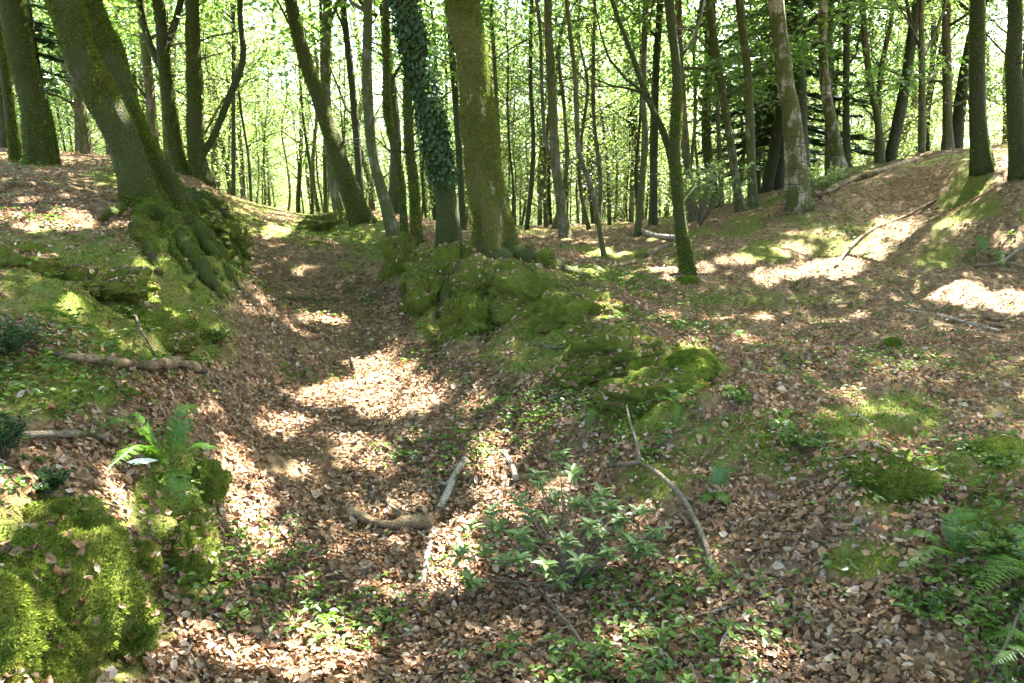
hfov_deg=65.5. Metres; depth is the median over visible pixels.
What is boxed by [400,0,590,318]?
beech tree
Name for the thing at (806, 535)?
twig
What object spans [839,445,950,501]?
moss mound
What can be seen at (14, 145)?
tree
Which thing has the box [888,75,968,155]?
sapling
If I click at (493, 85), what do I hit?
forest tree
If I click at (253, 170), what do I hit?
sapling
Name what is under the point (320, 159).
sapling
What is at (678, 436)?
twig
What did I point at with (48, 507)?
moss mound
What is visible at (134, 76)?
forest tree
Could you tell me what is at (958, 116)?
forest tree
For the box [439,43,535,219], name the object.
sapling
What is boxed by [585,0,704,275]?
tree
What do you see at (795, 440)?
shrub
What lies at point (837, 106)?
forest tree
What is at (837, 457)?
twig
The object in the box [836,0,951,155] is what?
forest tree
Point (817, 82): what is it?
sapling
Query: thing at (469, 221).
forest tree
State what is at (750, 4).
forest tree
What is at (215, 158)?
forest tree
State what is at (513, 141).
sapling
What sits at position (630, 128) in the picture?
forest tree
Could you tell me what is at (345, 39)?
tree
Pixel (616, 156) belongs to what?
forest tree
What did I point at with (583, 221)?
forest tree
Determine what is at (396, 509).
fallen branch
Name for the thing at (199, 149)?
tree
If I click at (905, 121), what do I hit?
forest tree
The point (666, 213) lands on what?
forest tree
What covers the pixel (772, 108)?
forest tree
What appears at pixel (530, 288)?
mossy rock
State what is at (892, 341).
moss cushion
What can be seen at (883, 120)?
sapling
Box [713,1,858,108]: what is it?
forest tree
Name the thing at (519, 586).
fallen branch
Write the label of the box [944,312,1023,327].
fallen branch
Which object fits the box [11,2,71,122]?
forest tree
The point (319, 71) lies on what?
forest tree
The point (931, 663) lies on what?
twig
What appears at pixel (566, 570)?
laurel sapling
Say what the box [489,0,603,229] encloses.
forest tree
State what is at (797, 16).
tree
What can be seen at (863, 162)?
forest tree
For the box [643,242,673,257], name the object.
fallen log
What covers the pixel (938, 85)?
forest tree
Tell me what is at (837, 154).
birch tree
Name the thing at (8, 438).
shrub
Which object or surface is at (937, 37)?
forest tree
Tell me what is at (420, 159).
sapling
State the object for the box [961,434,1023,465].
moss cushion
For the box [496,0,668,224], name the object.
forest tree
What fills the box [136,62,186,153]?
sapling
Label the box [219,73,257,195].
forest tree
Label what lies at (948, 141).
tree
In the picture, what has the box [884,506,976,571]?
fern
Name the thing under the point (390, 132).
tree
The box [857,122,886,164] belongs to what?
sapling
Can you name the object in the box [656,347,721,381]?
moss cushion
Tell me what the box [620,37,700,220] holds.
forest tree
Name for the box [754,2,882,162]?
forest tree
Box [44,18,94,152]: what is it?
forest tree
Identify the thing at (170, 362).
fallen branch
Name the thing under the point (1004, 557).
fern
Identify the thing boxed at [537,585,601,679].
fallen branch
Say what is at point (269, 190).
forest tree
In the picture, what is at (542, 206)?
sapling
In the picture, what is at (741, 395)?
shrub
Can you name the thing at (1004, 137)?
forest tree
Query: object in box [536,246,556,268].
mossy stump
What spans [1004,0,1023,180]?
tree
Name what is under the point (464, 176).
forest tree
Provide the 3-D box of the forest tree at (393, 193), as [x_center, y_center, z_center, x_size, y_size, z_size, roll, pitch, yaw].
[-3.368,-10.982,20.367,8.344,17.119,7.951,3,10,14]
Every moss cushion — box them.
[623,358,659,374]
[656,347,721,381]
[677,274,699,283]
[882,336,902,347]
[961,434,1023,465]
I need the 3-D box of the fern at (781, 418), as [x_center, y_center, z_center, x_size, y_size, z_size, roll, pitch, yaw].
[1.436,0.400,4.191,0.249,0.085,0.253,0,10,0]
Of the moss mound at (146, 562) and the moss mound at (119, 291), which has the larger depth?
the moss mound at (119, 291)
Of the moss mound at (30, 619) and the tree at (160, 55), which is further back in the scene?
the tree at (160, 55)
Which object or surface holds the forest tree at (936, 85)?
on the ground at (966, 271)
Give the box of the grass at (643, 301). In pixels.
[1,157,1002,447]
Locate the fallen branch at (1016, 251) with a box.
[975,244,1023,268]
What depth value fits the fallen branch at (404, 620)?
3.16 m
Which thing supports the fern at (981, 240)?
on the ground at (966, 271)
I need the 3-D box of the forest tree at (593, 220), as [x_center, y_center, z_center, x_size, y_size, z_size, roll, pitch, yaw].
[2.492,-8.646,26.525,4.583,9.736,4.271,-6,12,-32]
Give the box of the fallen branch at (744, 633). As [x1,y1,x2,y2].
[722,609,745,635]
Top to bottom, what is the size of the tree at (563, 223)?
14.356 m
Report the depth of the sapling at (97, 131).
27.88 m
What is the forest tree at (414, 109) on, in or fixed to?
on the ground at (966, 271)
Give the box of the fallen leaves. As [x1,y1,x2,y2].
[0,142,1023,682]
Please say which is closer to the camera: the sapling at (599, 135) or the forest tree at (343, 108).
the sapling at (599, 135)
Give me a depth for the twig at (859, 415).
4.34 m
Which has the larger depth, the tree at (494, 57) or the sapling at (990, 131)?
the sapling at (990, 131)
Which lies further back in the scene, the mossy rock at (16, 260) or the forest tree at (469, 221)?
the forest tree at (469, 221)
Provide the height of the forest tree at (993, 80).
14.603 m
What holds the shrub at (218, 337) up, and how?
on the ground at (966, 271)
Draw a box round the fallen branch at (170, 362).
[27,342,229,380]
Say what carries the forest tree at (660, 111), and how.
on the ground at (966, 271)
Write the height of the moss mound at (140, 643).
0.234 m
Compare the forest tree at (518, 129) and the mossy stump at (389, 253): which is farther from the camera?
the forest tree at (518, 129)
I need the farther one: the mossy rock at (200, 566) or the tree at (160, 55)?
the tree at (160, 55)
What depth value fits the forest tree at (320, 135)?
42.74 m
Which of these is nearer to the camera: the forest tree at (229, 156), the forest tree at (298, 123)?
the forest tree at (229, 156)
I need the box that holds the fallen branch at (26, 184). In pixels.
[0,181,62,188]
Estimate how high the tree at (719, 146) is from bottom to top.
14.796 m
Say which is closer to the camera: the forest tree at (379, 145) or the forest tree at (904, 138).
the forest tree at (904, 138)
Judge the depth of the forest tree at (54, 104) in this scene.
33.23 m
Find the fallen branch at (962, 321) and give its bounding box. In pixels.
[905,309,999,332]
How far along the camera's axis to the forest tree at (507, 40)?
21.52 m
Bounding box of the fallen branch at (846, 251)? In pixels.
[834,199,936,266]
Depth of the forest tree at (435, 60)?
20.14 m
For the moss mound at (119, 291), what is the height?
0.349 m
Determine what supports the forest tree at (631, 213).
on the ground at (966, 271)
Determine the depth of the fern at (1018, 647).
2.46 m
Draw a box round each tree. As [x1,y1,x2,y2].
[0,0,64,147]
[0,0,74,92]
[0,0,175,153]
[0,0,183,165]
[0,21,22,162]
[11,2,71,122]
[14,11,73,144]
[15,11,91,148]
[19,7,97,148]
[32,0,170,154]
[33,4,224,153]
[35,0,96,153]
[36,8,97,151]
[37,0,87,151]
[38,0,204,117]
[39,10,145,153]
[41,0,253,146]
[42,3,209,112]
[43,0,251,299]
[43,2,150,149]
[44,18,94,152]
[52,0,295,189]
[55,42,202,152]
[70,40,179,134]
[73,5,227,143]
[108,0,287,160]
[117,0,230,132]
[117,3,229,147]
[125,0,339,198]
[127,6,252,169]
[134,0,281,199]
[135,0,238,159]
[136,0,201,175]
[142,7,254,131]
[150,0,338,194]
[152,1,288,192]
[153,1,297,194]
[172,0,266,198]
[177,31,252,187]
[178,0,247,186]
[178,16,274,195]
[180,40,248,197]
[182,0,296,201]
[207,0,380,211]
[208,4,305,207]
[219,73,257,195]
[221,0,356,212]
[221,0,389,211]
[221,53,276,196]
[223,0,377,225]
[224,0,321,206]
[224,3,306,204]
[226,0,379,213]
[228,8,294,203]
[236,4,318,210]
[236,94,308,206]
[247,1,376,200]
[248,0,377,212]
[248,59,294,193]
[248,85,307,203]
[249,10,363,212]
[251,0,349,212]
[254,5,322,213]
[261,0,381,196]
[263,0,355,214]
[263,0,381,203]
[273,115,309,210]
[277,0,459,210]
[277,10,378,174]
[287,0,381,151]
[290,42,381,209]
[297,0,404,237]
[305,0,516,214]
[328,0,686,152]
[331,0,452,205]
[333,60,389,181]
[339,2,446,186]
[341,0,409,235]
[347,88,409,213]
[348,0,450,218]
[352,0,532,220]
[361,54,457,245]
[362,42,403,189]
[365,106,407,207]
[373,2,459,218]
[375,0,515,187]
[379,2,454,218]
[386,0,462,250]
[398,0,535,230]
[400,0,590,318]
[400,109,457,213]
[402,0,538,224]
[402,1,569,203]
[405,2,523,225]
[424,0,546,170]
[427,0,814,214]
[450,0,616,226]
[465,0,627,224]
[484,0,566,221]
[486,0,582,200]
[486,0,654,228]
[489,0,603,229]
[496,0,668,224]
[497,0,622,224]
[499,6,628,224]
[501,0,560,224]
[504,0,702,223]
[505,0,689,224]
[505,0,725,225]
[507,0,621,258]
[512,0,618,239]
[513,0,669,217]
[515,32,570,223]
[516,1,628,214]
[519,0,664,229]
[525,0,639,224]
[532,4,638,223]
[535,9,667,222]
[543,0,651,223]
[545,0,731,219]
[551,62,659,216]
[560,0,719,206]
[560,2,689,220]
[561,0,696,221]
[562,0,716,236]
[568,5,666,214]
[569,9,690,221]
[570,0,707,225]
[570,3,719,221]
[575,0,812,208]
[582,0,759,205]
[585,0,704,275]
[588,0,687,221]
[601,0,770,209]
[601,0,867,211]
[604,0,737,216]
[607,73,666,220]
[608,10,666,218]
[610,0,774,222]
[612,0,754,206]
[612,0,756,208]
[613,99,690,215]
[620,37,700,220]
[621,0,910,186]
[622,39,670,176]
[640,50,728,201]
[647,0,872,206]
[660,53,702,216]
[664,0,958,176]
[667,0,842,201]
[668,47,745,202]
[681,0,898,189]
[691,0,824,193]
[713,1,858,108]
[716,0,899,127]
[722,0,892,193]
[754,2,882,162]
[761,10,867,175]
[772,0,1002,163]
[807,3,873,158]
[808,0,991,157]
[808,2,897,160]
[808,3,905,166]
[809,0,905,173]
[809,4,914,166]
[810,5,884,107]
[813,0,968,166]
[814,100,858,177]
[816,0,885,163]
[816,0,939,163]
[818,0,851,182]
[818,1,962,151]
[830,0,1007,162]
[835,0,1007,149]
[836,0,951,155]
[837,9,926,142]
[841,2,1006,158]
[842,6,932,163]
[852,36,967,164]
[853,19,940,165]
[857,10,999,163]
[858,0,997,157]
[858,0,998,148]
[867,3,1000,149]
[872,2,1006,150]
[882,7,967,148]
[885,21,998,153]
[886,0,951,152]
[893,8,1023,54]
[895,14,1005,152]
[897,2,1023,149]
[912,19,994,151]
[925,3,1023,130]
[931,4,1023,148]
[933,16,1022,120]
[937,0,1023,143]
[939,1,1007,135]
[939,3,1004,144]
[959,0,1006,175]
[987,2,1023,118]
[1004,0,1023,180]
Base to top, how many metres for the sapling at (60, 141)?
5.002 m
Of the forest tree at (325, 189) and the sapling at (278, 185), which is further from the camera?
the sapling at (278, 185)
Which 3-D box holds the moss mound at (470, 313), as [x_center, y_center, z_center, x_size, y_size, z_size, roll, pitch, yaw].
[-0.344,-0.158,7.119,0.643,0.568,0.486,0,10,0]
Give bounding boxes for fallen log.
[610,259,636,268]
[641,228,674,239]
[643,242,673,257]
[812,156,917,197]
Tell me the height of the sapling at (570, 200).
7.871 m
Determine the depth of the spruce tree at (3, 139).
18.26 m
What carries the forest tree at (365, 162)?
on the ground at (966, 271)
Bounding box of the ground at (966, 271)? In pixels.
[0,143,1023,682]
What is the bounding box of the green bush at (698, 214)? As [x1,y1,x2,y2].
[656,158,753,225]
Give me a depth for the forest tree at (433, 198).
32.17 m
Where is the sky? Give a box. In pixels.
[33,0,1023,222]
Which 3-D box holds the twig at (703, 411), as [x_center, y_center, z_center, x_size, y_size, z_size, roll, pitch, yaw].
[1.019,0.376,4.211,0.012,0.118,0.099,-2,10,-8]
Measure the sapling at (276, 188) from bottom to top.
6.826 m
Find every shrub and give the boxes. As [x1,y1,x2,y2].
[0,313,65,359]
[0,409,32,463]
[32,464,74,494]
[202,326,234,344]
[722,382,752,403]
[771,423,837,451]
[808,161,849,199]
[884,582,959,622]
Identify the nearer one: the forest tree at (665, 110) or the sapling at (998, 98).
the sapling at (998, 98)
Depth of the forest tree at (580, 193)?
21.55 m
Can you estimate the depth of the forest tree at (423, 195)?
27.97 m
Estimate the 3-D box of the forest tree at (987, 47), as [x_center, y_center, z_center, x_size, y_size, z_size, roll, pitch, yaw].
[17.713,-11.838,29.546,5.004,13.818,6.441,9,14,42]
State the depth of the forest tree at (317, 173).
32.47 m
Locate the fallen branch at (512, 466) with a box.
[502,449,519,481]
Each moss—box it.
[0,160,1023,682]
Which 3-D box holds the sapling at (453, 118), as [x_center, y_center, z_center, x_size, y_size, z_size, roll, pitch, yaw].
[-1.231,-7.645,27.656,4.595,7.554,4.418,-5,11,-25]
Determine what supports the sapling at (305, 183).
on the ground at (966, 271)
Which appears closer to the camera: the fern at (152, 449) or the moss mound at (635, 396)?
the fern at (152, 449)
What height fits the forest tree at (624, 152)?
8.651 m
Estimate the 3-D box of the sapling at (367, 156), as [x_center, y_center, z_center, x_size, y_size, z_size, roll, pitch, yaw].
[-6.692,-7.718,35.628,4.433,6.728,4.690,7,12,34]
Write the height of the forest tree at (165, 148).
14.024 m
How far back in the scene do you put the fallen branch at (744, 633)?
2.98 m
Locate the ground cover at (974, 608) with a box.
[0,146,1023,682]
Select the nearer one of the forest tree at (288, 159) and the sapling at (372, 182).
the sapling at (372, 182)
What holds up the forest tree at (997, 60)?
on the ground at (966, 271)
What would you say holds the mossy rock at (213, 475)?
on the ground at (966, 271)
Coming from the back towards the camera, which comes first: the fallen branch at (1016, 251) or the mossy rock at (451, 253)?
the fallen branch at (1016, 251)
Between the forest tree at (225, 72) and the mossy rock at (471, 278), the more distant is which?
the forest tree at (225, 72)
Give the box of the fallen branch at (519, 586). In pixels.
[496,574,529,593]
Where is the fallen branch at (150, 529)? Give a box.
[148,524,166,578]
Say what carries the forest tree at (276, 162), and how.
on the ground at (966, 271)
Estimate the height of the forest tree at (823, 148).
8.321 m
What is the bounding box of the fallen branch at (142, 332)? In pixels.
[133,310,157,357]
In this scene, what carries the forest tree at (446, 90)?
on the ground at (966, 271)
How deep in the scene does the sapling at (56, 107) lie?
23.99 m
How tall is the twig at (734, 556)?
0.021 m
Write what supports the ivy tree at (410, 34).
on the ground at (966, 271)
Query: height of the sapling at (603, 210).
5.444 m
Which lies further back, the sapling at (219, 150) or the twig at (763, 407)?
the sapling at (219, 150)
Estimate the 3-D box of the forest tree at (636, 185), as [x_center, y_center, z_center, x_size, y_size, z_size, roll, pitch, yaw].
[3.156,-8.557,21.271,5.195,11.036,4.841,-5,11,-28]
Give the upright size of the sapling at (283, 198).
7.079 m
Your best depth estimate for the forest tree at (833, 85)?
26.03 m
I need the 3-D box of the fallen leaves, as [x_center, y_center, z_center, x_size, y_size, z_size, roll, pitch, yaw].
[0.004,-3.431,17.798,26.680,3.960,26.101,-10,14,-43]
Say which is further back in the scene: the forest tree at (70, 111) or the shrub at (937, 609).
the forest tree at (70, 111)
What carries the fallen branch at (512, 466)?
on the ground at (966, 271)
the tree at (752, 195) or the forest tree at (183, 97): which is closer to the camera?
the tree at (752, 195)
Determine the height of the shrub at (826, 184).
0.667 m
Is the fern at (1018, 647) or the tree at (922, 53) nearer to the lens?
the fern at (1018, 647)
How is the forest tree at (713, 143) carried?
on the ground at (966, 271)
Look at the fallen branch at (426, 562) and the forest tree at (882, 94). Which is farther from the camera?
the forest tree at (882, 94)
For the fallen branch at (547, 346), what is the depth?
6.02 m
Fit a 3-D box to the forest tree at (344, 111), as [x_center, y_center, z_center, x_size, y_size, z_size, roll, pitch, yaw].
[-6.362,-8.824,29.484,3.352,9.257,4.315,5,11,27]
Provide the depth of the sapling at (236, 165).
41.51 m
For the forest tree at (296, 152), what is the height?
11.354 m
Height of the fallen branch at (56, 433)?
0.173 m
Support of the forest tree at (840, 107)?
on the ground at (966, 271)
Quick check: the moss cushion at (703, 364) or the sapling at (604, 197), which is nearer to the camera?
the moss cushion at (703, 364)
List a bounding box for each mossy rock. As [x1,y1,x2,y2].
[0,240,63,278]
[167,515,223,585]
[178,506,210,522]
[190,458,232,505]
[397,270,444,317]
[399,240,476,292]
[448,253,529,299]
[488,269,559,325]
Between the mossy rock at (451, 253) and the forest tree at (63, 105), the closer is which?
the mossy rock at (451, 253)
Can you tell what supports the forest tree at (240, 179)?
on the ground at (966, 271)
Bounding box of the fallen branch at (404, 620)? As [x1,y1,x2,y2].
[395,592,420,651]
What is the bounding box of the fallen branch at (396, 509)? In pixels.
[367,491,406,514]
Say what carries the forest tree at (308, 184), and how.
on the ground at (966, 271)
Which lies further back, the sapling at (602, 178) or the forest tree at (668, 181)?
the forest tree at (668, 181)
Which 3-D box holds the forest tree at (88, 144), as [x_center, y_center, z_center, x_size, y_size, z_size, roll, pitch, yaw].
[-11.640,-10.702,20.834,5.480,12.798,6.245,9,13,40]
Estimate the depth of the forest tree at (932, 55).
25.28 m
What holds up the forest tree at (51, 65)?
on the ground at (966, 271)
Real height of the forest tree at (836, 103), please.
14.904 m
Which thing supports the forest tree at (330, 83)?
on the ground at (966, 271)
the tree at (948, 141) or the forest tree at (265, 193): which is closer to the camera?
the tree at (948, 141)
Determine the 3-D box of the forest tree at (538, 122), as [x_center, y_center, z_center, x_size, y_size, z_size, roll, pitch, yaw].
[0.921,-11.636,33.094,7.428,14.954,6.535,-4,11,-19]
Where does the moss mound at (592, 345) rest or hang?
on the ground at (966, 271)
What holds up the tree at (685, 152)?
on the ground at (966, 271)
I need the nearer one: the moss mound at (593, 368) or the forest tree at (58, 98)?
the moss mound at (593, 368)
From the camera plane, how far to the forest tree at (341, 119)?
27.88 m
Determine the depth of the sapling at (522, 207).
42.22 m
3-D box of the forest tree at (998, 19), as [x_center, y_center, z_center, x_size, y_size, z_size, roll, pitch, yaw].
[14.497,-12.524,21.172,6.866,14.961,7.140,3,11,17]
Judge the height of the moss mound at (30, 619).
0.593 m
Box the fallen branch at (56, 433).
[19,430,122,441]
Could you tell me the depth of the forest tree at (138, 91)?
37.49 m
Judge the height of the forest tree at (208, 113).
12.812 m
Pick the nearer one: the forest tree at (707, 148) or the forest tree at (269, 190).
the forest tree at (707, 148)
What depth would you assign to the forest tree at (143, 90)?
30.34 m
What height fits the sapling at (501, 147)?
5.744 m
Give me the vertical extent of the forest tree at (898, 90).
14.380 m
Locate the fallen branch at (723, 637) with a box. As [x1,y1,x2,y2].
[719,625,731,646]
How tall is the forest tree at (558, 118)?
15.926 m
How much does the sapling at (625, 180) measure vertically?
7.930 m
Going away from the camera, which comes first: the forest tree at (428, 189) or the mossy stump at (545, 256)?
the mossy stump at (545, 256)
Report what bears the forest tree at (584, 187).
on the ground at (966, 271)
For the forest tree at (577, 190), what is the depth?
28.72 m
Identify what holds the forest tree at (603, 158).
on the ground at (966, 271)
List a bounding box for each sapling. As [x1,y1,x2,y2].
[13,1,159,154]
[13,2,91,152]
[14,84,74,151]
[52,57,162,154]
[53,114,74,151]
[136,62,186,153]
[152,1,298,190]
[157,95,218,164]
[180,96,260,199]
[204,123,261,202]
[220,84,309,204]
[221,101,292,207]
[222,124,303,211]
[247,152,308,211]
[253,164,294,207]
[277,127,330,214]
[278,165,322,213]
[284,131,331,214]
[290,65,388,211]
[297,97,382,211]
[317,93,420,209]
[333,85,418,209]
[359,1,464,216]
[405,162,430,217]
[419,0,559,218]
[420,21,526,207]
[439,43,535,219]
[446,448,669,592]
[449,17,571,224]
[453,67,539,217]
[468,59,564,224]
[506,177,535,224]
[516,157,552,225]
[516,161,555,224]
[521,103,595,222]
[538,20,668,225]
[542,97,628,223]
[561,65,666,220]
[567,131,645,222]
[569,118,623,222]
[569,178,605,222]
[614,9,733,214]
[646,112,724,216]
[672,46,755,210]
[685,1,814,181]
[688,125,746,201]
[694,125,744,201]
[703,116,746,202]
[722,54,863,198]
[724,149,766,203]
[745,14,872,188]
[820,30,940,165]
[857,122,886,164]
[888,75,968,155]
[911,1,1006,146]
[932,44,1022,149]
[955,9,1023,139]
[964,107,1002,145]
[964,113,1002,145]
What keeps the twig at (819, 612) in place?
on the fallen leaves
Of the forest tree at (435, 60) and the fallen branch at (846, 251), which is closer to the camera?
the fallen branch at (846, 251)
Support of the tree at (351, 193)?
on the ground at (966, 271)
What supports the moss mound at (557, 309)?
on the ground at (966, 271)
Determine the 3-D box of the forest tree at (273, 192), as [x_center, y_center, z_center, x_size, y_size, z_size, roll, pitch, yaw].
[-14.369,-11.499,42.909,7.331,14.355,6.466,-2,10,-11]
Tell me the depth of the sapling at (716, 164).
37.02 m
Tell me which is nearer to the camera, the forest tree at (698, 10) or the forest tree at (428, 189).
the forest tree at (698, 10)
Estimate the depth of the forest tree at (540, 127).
32.97 m
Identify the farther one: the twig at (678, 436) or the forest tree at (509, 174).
the forest tree at (509, 174)
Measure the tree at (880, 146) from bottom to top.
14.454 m
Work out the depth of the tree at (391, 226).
11.12 m
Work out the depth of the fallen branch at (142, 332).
4.87 m
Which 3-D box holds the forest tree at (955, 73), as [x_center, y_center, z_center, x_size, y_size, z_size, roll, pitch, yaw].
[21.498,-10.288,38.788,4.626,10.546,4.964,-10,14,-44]
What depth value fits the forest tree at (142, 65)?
25.77 m
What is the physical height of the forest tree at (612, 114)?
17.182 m
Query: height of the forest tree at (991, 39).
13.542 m
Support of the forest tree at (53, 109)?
on the ground at (966, 271)
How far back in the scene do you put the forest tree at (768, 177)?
22.63 m
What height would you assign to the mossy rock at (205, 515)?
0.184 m
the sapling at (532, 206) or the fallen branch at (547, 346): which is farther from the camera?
the sapling at (532, 206)
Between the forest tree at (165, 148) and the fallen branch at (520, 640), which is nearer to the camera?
the fallen branch at (520, 640)
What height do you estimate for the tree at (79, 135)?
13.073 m
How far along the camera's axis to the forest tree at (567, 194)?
39.49 m
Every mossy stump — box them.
[379,231,418,280]
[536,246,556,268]
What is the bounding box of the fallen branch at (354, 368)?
[344,342,372,397]
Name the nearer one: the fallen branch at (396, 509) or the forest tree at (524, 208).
the fallen branch at (396, 509)
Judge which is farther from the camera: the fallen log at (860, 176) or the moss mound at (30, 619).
the fallen log at (860, 176)
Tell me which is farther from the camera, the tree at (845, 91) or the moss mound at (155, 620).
the tree at (845, 91)
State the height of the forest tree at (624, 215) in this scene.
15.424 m
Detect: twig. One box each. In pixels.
[662,430,695,444]
[693,606,729,616]
[701,400,707,424]
[718,553,747,558]
[746,405,783,412]
[781,533,828,543]
[801,584,820,613]
[820,453,857,458]
[849,414,870,422]
[928,660,952,682]
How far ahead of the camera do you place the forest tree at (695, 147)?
25.36 m
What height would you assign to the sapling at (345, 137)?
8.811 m
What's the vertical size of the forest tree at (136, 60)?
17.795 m
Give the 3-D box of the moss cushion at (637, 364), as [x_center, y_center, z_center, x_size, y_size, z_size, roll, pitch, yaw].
[0.878,0.182,5.154,0.334,0.174,0.288,0,10,0]
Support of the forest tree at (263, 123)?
on the ground at (966, 271)
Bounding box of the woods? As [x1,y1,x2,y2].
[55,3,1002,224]
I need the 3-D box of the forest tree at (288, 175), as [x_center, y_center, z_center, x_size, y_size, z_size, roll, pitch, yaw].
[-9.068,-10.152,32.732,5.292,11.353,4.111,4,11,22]
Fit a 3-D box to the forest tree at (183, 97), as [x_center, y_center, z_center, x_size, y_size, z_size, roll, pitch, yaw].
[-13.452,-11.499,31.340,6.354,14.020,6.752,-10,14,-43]
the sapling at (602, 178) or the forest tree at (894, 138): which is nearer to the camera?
the forest tree at (894, 138)
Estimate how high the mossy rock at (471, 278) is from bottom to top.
0.667 m
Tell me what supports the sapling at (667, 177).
on the ground at (966, 271)
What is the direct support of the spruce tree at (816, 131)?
on the ground at (966, 271)
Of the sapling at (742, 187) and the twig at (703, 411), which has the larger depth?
the sapling at (742, 187)
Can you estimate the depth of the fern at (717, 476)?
3.81 m
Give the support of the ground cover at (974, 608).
on the ground at (966, 271)
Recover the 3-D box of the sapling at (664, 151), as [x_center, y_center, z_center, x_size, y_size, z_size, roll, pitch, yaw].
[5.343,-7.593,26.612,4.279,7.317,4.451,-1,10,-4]
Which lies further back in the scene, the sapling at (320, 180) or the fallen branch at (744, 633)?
the sapling at (320, 180)
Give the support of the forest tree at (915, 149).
on the ground at (966, 271)
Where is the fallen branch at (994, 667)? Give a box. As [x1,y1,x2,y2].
[985,600,1023,681]
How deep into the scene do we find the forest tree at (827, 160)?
20.87 m
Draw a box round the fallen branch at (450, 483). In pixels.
[437,457,468,510]
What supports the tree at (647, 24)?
on the ground at (966, 271)
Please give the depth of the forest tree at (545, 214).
23.71 m
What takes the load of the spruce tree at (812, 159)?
on the ground at (966, 271)
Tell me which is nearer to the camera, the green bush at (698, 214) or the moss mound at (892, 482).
the moss mound at (892, 482)
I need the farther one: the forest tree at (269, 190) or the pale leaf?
the forest tree at (269, 190)
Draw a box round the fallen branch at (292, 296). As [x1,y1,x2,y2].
[284,293,342,300]
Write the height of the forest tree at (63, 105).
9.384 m
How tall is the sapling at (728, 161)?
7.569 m
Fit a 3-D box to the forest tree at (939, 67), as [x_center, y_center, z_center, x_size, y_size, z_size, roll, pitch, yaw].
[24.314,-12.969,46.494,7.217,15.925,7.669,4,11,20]
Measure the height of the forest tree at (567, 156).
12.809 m
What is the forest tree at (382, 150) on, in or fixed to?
on the ground at (966, 271)
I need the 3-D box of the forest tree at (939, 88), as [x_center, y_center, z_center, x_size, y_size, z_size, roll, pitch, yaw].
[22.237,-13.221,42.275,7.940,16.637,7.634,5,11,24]
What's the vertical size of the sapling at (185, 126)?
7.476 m
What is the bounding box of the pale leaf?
[127,458,156,463]
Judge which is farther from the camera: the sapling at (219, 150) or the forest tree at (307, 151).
the sapling at (219, 150)
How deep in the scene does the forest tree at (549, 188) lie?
28.82 m
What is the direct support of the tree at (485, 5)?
on the ground at (966, 271)
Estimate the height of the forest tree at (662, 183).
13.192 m
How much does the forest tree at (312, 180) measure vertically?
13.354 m
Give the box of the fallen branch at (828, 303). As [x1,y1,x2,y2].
[814,301,850,308]
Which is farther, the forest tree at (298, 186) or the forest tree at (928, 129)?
the forest tree at (298, 186)
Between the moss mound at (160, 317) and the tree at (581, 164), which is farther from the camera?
the tree at (581, 164)
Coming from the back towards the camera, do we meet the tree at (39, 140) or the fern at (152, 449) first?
the tree at (39, 140)
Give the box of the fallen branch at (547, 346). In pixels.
[539,341,565,348]
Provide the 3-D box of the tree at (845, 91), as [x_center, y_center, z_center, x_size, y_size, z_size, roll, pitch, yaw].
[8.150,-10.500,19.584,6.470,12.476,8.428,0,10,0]
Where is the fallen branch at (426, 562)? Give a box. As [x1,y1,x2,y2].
[417,525,436,587]
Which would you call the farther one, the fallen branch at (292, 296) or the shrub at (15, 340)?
the fallen branch at (292, 296)
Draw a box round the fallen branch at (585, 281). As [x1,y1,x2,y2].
[557,267,590,285]
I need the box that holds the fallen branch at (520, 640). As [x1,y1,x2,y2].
[499,617,540,661]
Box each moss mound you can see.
[0,519,148,682]
[15,493,120,532]
[62,263,160,306]
[105,620,158,662]
[123,303,202,354]
[130,537,166,597]
[138,576,164,629]
[210,219,252,247]
[296,210,348,231]
[439,294,494,344]
[530,286,629,333]
[545,354,625,391]
[561,317,664,367]
[596,365,710,415]
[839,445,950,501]
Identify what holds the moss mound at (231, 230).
on the ground at (966, 271)
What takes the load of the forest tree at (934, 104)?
on the ground at (966, 271)
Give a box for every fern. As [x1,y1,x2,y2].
[83,403,226,503]
[576,393,624,430]
[577,568,629,586]
[651,388,698,423]
[689,461,741,504]
[761,408,797,430]
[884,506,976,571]
[949,516,1023,558]
[960,236,1008,272]
[964,527,1023,599]
[986,606,1023,664]
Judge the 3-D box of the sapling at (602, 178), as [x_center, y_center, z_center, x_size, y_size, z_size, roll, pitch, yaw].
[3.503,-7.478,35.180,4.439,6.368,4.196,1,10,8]
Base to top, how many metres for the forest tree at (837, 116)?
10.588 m
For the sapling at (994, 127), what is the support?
on the ground at (966, 271)
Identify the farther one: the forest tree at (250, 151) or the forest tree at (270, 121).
the forest tree at (270, 121)
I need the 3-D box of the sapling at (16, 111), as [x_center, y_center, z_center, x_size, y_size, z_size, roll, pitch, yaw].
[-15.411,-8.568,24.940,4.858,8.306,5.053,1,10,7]
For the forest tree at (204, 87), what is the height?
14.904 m
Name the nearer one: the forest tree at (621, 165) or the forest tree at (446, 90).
the forest tree at (446, 90)
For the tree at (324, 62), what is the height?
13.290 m
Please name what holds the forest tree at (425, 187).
on the ground at (966, 271)
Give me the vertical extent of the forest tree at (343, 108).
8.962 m
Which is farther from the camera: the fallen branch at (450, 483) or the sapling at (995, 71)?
the sapling at (995, 71)
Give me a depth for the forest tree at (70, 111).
30.96 m
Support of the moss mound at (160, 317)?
on the ground at (966, 271)
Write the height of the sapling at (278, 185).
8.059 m

